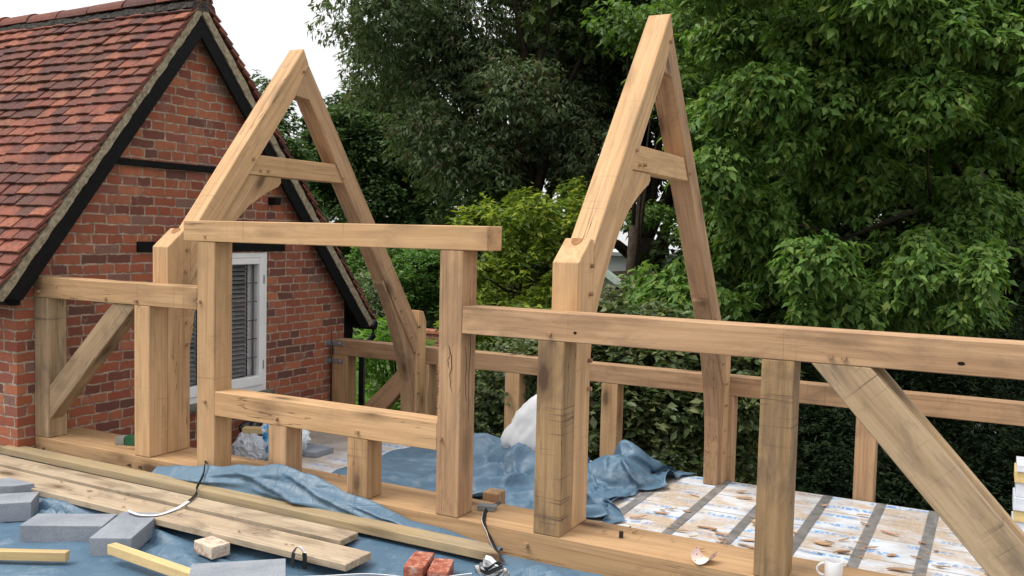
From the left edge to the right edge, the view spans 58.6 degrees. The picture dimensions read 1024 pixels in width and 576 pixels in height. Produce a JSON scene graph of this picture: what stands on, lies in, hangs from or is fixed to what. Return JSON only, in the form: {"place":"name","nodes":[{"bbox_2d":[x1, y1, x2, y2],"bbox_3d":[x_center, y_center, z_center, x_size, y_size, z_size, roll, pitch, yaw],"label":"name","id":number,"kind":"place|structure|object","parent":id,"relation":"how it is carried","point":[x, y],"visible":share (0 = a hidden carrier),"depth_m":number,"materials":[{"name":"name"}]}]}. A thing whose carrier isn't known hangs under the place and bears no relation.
{"place":"outdoors","nodes":[
{"label":"outdoors","id":0,"kind":"place"},
{"bbox_2d":[357,374,400,405],"bbox_3d":[-2.557,2.591,19.538,1.598,1.469,0.958,2,3,6],"label":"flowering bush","id":1,"kind":"object","parent":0,"point":[375,384],"visible":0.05,"depth_m":19.29,"materials":[{"name":"green plant"}]},
{"bbox_2d":[353,316,437,410],"bbox_3d":[-1.547,2.038,11.201,1.506,3.583,1.544,3,4,28],"label":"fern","id":2,"kind":"object","parent":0,"point":[382,335],"visible":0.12,"depth_m":11.04,"materials":[{"name":"green plant"}]},
{"bbox_2d":[356,357,488,402],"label":"lawn","id":3,"kind":"structure","parent":0,"point":[357,372],"depth_m":29.17,"materials":[{"name":"green plant"}]},
{"bbox_2d":[250,69,302,153],"bbox_3d":[-7.713,-1.827,26.906,3.176,9.182,2.705,1,3,1],"label":"broadleaf tree","id":4,"kind":"object","parent":3,"relation":"on","point":[283,121],"visible":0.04,"depth_m":26.75,"materials":[{"name":"green plant"}]},
{"bbox_2d":[277,126,331,221],"bbox_3d":[-6.076,-0.861,25.237,2.618,7.498,2.488,1,3,-12],"label":"broadleaf tree","id":5,"kind":"object","parent":3,"relation":"on","point":[293,148],"visible":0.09,"depth_m":24.89,"materials":[{"name":"green plant"}]},
{"bbox_2d":[353,263,389,378],"bbox_3d":[-3.380,1.303,21.201,2.200,3.779,1.443,1,4,-13],"label":"flowering bush","id":6,"kind":"object","parent":3,"relation":"on","point":[371,301],"visible":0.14,"depth_m":20.98,"materials":[{"name":"green plant"}]},
{"bbox_2d":[345,247,492,374],"bbox_3d":[-2.494,0.700,24.518,4.312,4.652,4.144,0,4,-14],"label":"garden hedge","id":7,"kind":"object","parent":3,"relation":"on","point":[417,271],"visible":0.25,"depth_m":23.13,"materials":[{"name":"green plant"}]},
{"bbox_2d":[406,290,438,328],"bbox_3d":[-2.256,1.490,23.672,2.040,3.162,1.512,3,4,19],"label":"round bush","id":8,"kind":"object","parent":3,"relation":"on","point":[430,325],"visible":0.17,"depth_m":23.15,"materials":[{"name":"green plant"}]},
{"bbox_2d":[426,328,438,415],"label":"garden wall","id":9,"kind":"structure","parent":3,"relation":"on","point":[431,334],"depth_m":20.06,"materials":[{"name":"red brick"}]},
{"bbox_2d":[304,0,676,401],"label":"evergreen oak","id":10,"kind":"object","parent":3,"relation":"on","point":[470,75],"visible":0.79,"depth_m":17.06,"materials":[{"name":"green plant"}]},
{"bbox_2d":[0,0,881,249],"label":"sky","id":11,"kind":"structure","parent":0,"point":[262,32],"materials":[{"name":"white"}]},
{"bbox_2d":[355,248,1012,510],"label":"ground","id":12,"kind":"structure","parent":0,"point":[483,255],"depth_m":36.48,"materials":[{"name":"green plant"}]},
{"bbox_2d":[0,0,377,457],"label":"brick cottage","id":13,"kind":"structure","parent":12,"relation":"on","point":[122,122],"depth_m":7.47,"materials":[{"name":"brick"}]},
{"bbox_2d":[190,252,266,404],"bbox_3d":[-2.644,0.339,8.060,0.093,1.302,1.251,3,4,28],"label":"window frame","id":14,"kind":"structure","parent":13,"relation":"in","point":[261,387],"depth_m":8.55,"materials":[{"name":"white paint"}]},
{"bbox_2d":[287,73,465,359],"bbox_3d":[-4.427,-2.489,31.762,7.404,10.138,5.841,1,3,-6],"label":"broadleaf tree","id":15,"kind":"object","parent":12,"relation":"on","point":[386,189],"visible":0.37,"depth_m":29.78,"materials":[{"name":"green plant"}]},
{"bbox_2d":[433,176,606,374],"bbox_3d":[0.138,0.893,14.569,2.894,5.560,4.910,2,3,9],"label":"acacia tree","id":16,"kind":"object","parent":12,"relation":"on","point":[513,274],"visible":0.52,"depth_m":13.33,"materials":[{"name":"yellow plant"}]},
{"bbox_2d":[474,336,621,459],"bbox_3d":[0.294,2.057,9.330,2.048,3.868,1.967,2,3,12],"label":"variegated shrub","id":17,"kind":"object","parent":12,"relation":"on","point":[488,416],"visible":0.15,"depth_m":8.69,"materials":[{"name":"green plant"}]},
{"bbox_2d":[401,0,784,323],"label":"shade tree","id":18,"kind":"object","parent":12,"relation":"on","point":[655,252],"visible":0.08,"depth_m":17.30,"materials":[{"name":"green plant"}]},
{"bbox_2d":[600,271,655,301],"bbox_3d":[1.577,1.808,11.558,1.517,4.154,1.204,3,4,28],"label":"pale shrub","id":19,"kind":"object","parent":12,"relation":"on","point":[610,295],"visible":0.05,"depth_m":11.33,"materials":[{"name":"green plant"}]},
{"bbox_2d":[605,269,653,292],"bbox_3d":[1.846,1.767,12.738,0.700,4.098,1.800,3,4,28],"label":"lean to","id":20,"kind":"object","parent":12,"relation":"on","point":[611,276],"visible":0.09,"depth_m":11.98,"materials":[{"name":"white paint"}]},
{"bbox_2d":[580,0,743,269],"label":"sycamore tree","id":21,"kind":"object","parent":12,"relation":"on","point":[692,80],"visible":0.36,"depth_m":13.66,"materials":[{"name":"green plant"}]},
{"bbox_2d":[588,291,805,484],"bbox_3d":[1.501,2.036,9.162,2.668,3.983,2.200,2,3,11],"label":"laurel shrub","id":22,"kind":"object","parent":12,"relation":"on","point":[665,427],"visible":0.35,"depth_m":8.55,"materials":[{"name":"green plant"}]},
{"bbox_2d":[535,249,1014,432],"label":"garden building","id":23,"kind":"structure","parent":12,"relation":"on","point":[617,262],"depth_m":23.11,"materials":[{"name":"white"}]},
{"bbox_2d":[617,0,1023,337],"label":"sycamore tree","id":24,"kind":"object","parent":12,"relation":"on","point":[884,104],"visible":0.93,"depth_m":9.83,"materials":[{"name":"green plant"}]},
{"bbox_2d":[739,66,1015,438],"bbox_3d":[6.783,-2.035,17.651,6.038,11.364,7.304,3,4,28],"label":"shade tree","id":25,"kind":"object","parent":12,"relation":"on","point":[771,313],"visible":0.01,"depth_m":15.65,"materials":[{"name":"green plant"}]},
{"bbox_2d":[757,300,1023,516],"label":"yew hedge","id":26,"kind":"object","parent":12,"relation":"on","point":[825,460],"visible":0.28,"depth_m":10.35,"materials":[{"name":"green plant"}]},
{"bbox_2d":[874,147,1023,339],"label":"shade tree","id":27,"kind":"object","parent":12,"relation":"on","point":[1015,267],"visible":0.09,"depth_m":14.99,"materials":[{"name":"green plant"}]},
{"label":"rear wall head","id":28,"kind":"structure","parent":12,"relation":"on","visible":0},
{"bbox_2d":[325,331,1023,502],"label":"wall frame","id":29,"kind":"object","parent":28,"relation":"on","point":[614,378],"visible":0.56,"depth_m":7.91,"materials":[{"name":"brown wood"}]},
{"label":"extension walls","id":30,"kind":"structure","parent":0,"visible":0},
{"bbox_2d":[264,430,988,575],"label":"flat roof","id":31,"kind":"structure","parent":30,"relation":"on","point":[724,510],"depth_m":6.44,"materials":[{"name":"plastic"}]},
{"bbox_2d":[231,432,267,460],"bbox_3d":[-2.251,1.351,7.775,0.342,0.244,0.323,1,3,-5],"label":"plastic sack","id":32,"kind":"object","parent":31,"relation":"on","point":[253,445],"visible":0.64,"depth_m":7.66,"materials":[{"name":"white plastic"}]},
{"bbox_2d":[242,426,268,434],"bbox_3d":[-2.178,1.235,7.905,0.301,0.050,0.101,1,3,2],"label":"timber offcut","id":33,"kind":"object","parent":32,"relation":"on","point":[252,429],"visible":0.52,"depth_m":7.86,"materials":[{"name":"beige wood"}]},
{"bbox_2d":[238,421,262,435],"bbox_3d":[-2.267,1.286,8.205,0.383,0.326,0.472,3,4,28],"label":"dark bag","id":34,"kind":"object","parent":31,"relation":"on","point":[245,423],"visible":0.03,"depth_m":8.12,"materials":[{"name":"black plastic"}]},
{"bbox_2d":[260,423,310,459],"bbox_3d":[-1.981,1.271,8.003,0.389,0.388,0.494,3,4,28],"label":"plastic sack","id":35,"kind":"object","parent":31,"relation":"on","point":[306,438],"visible":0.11,"depth_m":7.88,"materials":[{"name":"plastic"}]},
{"bbox_2d":[153,49,425,452],"bbox_3d":[-1.607,-0.190,7.469,0.172,3.389,3.126,3,4,28],"label":"roof truss","id":36,"kind":"object","parent":31,"relation":"on","point":[245,175],"visible":0.9,"depth_m":6.92,"materials":[{"name":"brown wood"}]},
{"bbox_2d":[302,443,333,457],"bbox_3d":[-1.827,1.440,8.131,0.401,0.051,0.252,3,4,28],"label":"paving slab","id":37,"kind":"object","parent":31,"relation":"on","point":[313,450],"depth_m":8.04,"materials":[{"name":"concrete"}]},
{"bbox_2d":[483,488,504,503],"bbox_3d":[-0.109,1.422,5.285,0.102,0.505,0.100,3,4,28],"label":"oak offcut","id":38,"kind":"object","parent":31,"relation":"on","point":[494,495],"visible":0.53,"depth_m":5.24,"materials":[{"name":"brown wood"}]},
{"bbox_2d":[332,433,696,523],"bbox_3d":[-0.023,1.391,7.427,2.585,0.284,1.905,3,4,28],"label":"tarpaulin","id":39,"kind":"object","parent":31,"relation":"on","point":[627,468],"visible":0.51,"depth_m":7.30,"materials":[{"name":"blue plastic"}]},
{"bbox_2d":[500,394,536,450],"bbox_3d":[0.184,1.141,7.610,0.588,0.563,0.315,3,4,28],"label":"polythene bag","id":40,"kind":"object","parent":39,"relation":"on","point":[521,428],"visible":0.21,"depth_m":7.51,"materials":[{"name":"white plastic"}]},
{"bbox_2d":[552,14,730,528],"bbox_3d":[1.018,-0.046,6.077,0.173,3.389,3.126,3,4,28],"label":"roof truss","id":41,"kind":"object","parent":31,"relation":"on","point":[628,165],"visible":0.87,"depth_m":5.48,"materials":[{"name":"brown wood"}]},
{"bbox_2d":[602,475,938,575],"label":"tape runs","id":42,"kind":"object","parent":31,"relation":"on","point":[920,567],"visible":0.56,"depth_m":6.37,"materials":[{"name":"metal"}]},
{"bbox_2d":[813,541,831,544],"bbox_3d":[2.035,1.671,5.975,0.112,0.009,0.055,5,5,43],"label":"wood chip","id":43,"kind":"object","parent":31,"relation":"on","point":[822,543],"visible":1,"depth_m":5.96,"materials":[{"name":"brown wood"}]},
{"bbox_2d":[837,549,849,552],"bbox_3d":[2.116,1.677,5.821,0.077,0.016,0.056,2,4,18],"label":"wood chip","id":44,"kind":"object","parent":31,"relation":"on","point":[843,551],"visible":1,"depth_m":5.81,"materials":[{"name":"brown wood"}]},
{"bbox_2d":[886,567,913,570],"bbox_3d":[2.350,1.700,5.524,0.154,0.018,0.038,3,4,28],"label":"wood chip","id":45,"kind":"object","parent":31,"relation":"on","point":[901,569],"visible":1,"depth_m":5.52,"materials":[{"name":"brown wood"}]},
{"bbox_2d":[1011,456,1023,531],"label":"insulation offcuts","id":46,"kind":"object","parent":31,"relation":"on","point":[1017,514],"visible":0.86,"depth_m":6.26,"materials":[{"name":"plastic"}]},
{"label":"front wall head","id":47,"kind":"structure","parent":30,"relation":"on","visible":0},
{"bbox_2d":[34,220,1023,575],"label":"front wall frame","id":48,"kind":"object","parent":47,"relation":"on","point":[850,366],"visible":0.97,"depth_m":4.77,"materials":[{"name":"brown wood"}]},
{"bbox_2d":[115,434,134,445],"bbox_3d":[-2.669,1.059,6.364,0.172,0.064,0.078,2,3,8],"label":"screw packet","id":49,"kind":"object","parent":48,"relation":"on","point":[125,439],"visible":0.72,"depth_m":6.33},
{"bbox_2d":[152,464,502,550],"bbox_3d":[-1.205,1.188,5.274,2.551,0.249,0.149,3,4,28],"label":"tarpaulin","id":50,"kind":"object","parent":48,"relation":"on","point":[284,483],"visible":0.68,"depth_m":5.33,"materials":[{"name":"blue plastic"}]},
{"bbox_2d":[477,503,496,510],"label":"packers","id":51,"kind":"object","parent":48,"relation":"on","point":[488,506],"visible":1,"depth_m":5.04,"materials":[{"name":"grey plastic"}]},
{"bbox_2d":[482,501,504,562],"bbox_3d":[-0.104,1.284,4.854,0.117,0.128,0.646,1,3,-2],"label":"webbing strap","id":52,"kind":"object","parent":48,"relation":"on","point":[485,511],"visible":0.9,"depth_m":4.78,"materials":[{"name":"black fabric"}]},
{"bbox_2d":[691,546,716,563],"bbox_3d":[0.905,1.260,4.304,0.111,0.060,0.086,-2,5,-44],"label":"paper scrap","id":53,"kind":"object","parent":48,"relation":"on","point":[697,557],"visible":1,"depth_m":4.31,"materials":[{"name":"beige paper"}]},
{"bbox_2d":[816,557,843,575],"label":"mug","id":54,"kind":"object","parent":48,"relation":"on","point":[833,566],"visible":1,"depth_m":4.09,"materials":[{"name":"white ceramic"}]},
{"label":"scaffold platform","id":55,"kind":"structure","parent":0,"visible":0},
{"bbox_2d":[0,454,603,575],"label":"tarpaulin","id":56,"kind":"object","parent":55,"relation":"on","point":[390,557],"visible":0.26,"depth_m":4.71,"materials":[{"name":"blue plastic"}]},
{"bbox_2d":[0,478,34,493],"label":"concrete block","id":57,"kind":"object","parent":56,"relation":"on","point":[10,485],"depth_m":5.59,"materials":[{"name":"grey concrete"}]},
{"bbox_2d":[0,492,38,521],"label":"concrete block","id":58,"kind":"object","parent":56,"relation":"on","point":[14,507],"depth_m":5.27,"materials":[{"name":"grey concrete"}]},
{"bbox_2d":[0,548,69,561],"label":"timber batten","id":59,"kind":"object","parent":56,"relation":"on","point":[49,555],"visible":1,"depth_m":4.61,"materials":[{"name":"yellow wood"}]},
{"bbox_2d":[20,514,116,542],"bbox_3d":[-2.444,1.327,5.040,0.441,0.100,0.217,1,3,-3],"label":"concrete block","id":60,"kind":"object","parent":56,"relation":"on","point":[38,528],"depth_m":4.94,"materials":[{"name":"grey concrete"}]},
{"bbox_2d":[89,512,160,555],"bbox_3d":[-2.100,1.337,4.970,0.217,0.100,0.441,1,3,-2],"label":"concrete block","id":61,"kind":"object","parent":56,"relation":"on","point":[128,529],"depth_m":4.87,"materials":[{"name":"grey concrete"}]},
{"bbox_2d":[107,542,190,575],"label":"timber batten","id":62,"kind":"object","parent":56,"relation":"on","point":[146,560],"visible":1,"depth_m":4.48,"materials":[{"name":"yellow wood"}]},
{"bbox_2d":[0,454,357,545],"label":"scaffold board","id":63,"kind":"object","parent":56,"relation":"on","point":[322,532],"visible":0.83,"depth_m":5.36,"materials":[{"name":"beige wood"}]},
{"bbox_2d":[0,467,370,571],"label":"scaffold board","id":64,"kind":"object","parent":56,"relation":"on","point":[330,555],"visible":1,"depth_m":5.00,"materials":[{"name":"brown wood"}]},
{"bbox_2d":[127,460,206,516],"bbox_3d":[-1.958,1.179,5.421,0.217,0.168,0.712,3,4,20],"label":"webbing strap","id":65,"kind":"object","parent":64,"relation":"on","point":[187,501],"visible":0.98,"depth_m":5.28,"materials":[{"name":"white fabric"}]},
{"bbox_2d":[194,536,229,558],"bbox_3d":[-1.574,1.361,4.788,0.172,0.066,0.111,4,4,40],"label":"brick","id":66,"kind":"object","parent":56,"relation":"on","point":[211,547],"visible":1,"depth_m":4.75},
{"bbox_2d":[189,559,285,575],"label":"concrete block","id":67,"kind":"object","parent":56,"relation":"on","point":[272,567],"depth_m":4.36,"materials":[{"name":"grey concrete"}]},
{"bbox_2d":[0,445,499,560],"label":"timber board","id":68,"kind":"object","parent":56,"relation":"on","point":[431,540],"visible":0.82,"depth_m":5.27,"materials":[{"name":"beige wood"}]},
{"bbox_2d":[291,546,306,568],"bbox_3d":[-1.057,1.334,4.521,0.093,0.112,0.027,2,4,12],"label":"webbing strap","id":69,"kind":"object","parent":56,"relation":"on","point":[304,559],"visible":1,"depth_m":4.51,"materials":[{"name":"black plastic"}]},
{"bbox_2d":[318,573,472,575],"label":"cable","id":70,"kind":"object","parent":56,"relation":"on","point":[372,574],"visible":0.87,"depth_m":4.38,"materials":[{"name":"white plastic"}]},
{"bbox_2d":[403,551,433,575],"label":"brick","id":71,"kind":"object","parent":56,"relation":"on","point":[418,563],"visible":0.85,"depth_m":4.42,"materials":[{"name":"red brick"}]},
{"bbox_2d":[427,558,453,575],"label":"brick","id":72,"kind":"object","parent":56,"relation":"on","point":[440,567],"visible":1,"depth_m":4.41,"materials":[{"name":"red brick"}]},
{"bbox_2d":[474,555,509,575],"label":"webbing strap","id":73,"kind":"object","parent":56,"relation":"on","point":[489,565],"visible":1,"depth_m":4.32,"materials":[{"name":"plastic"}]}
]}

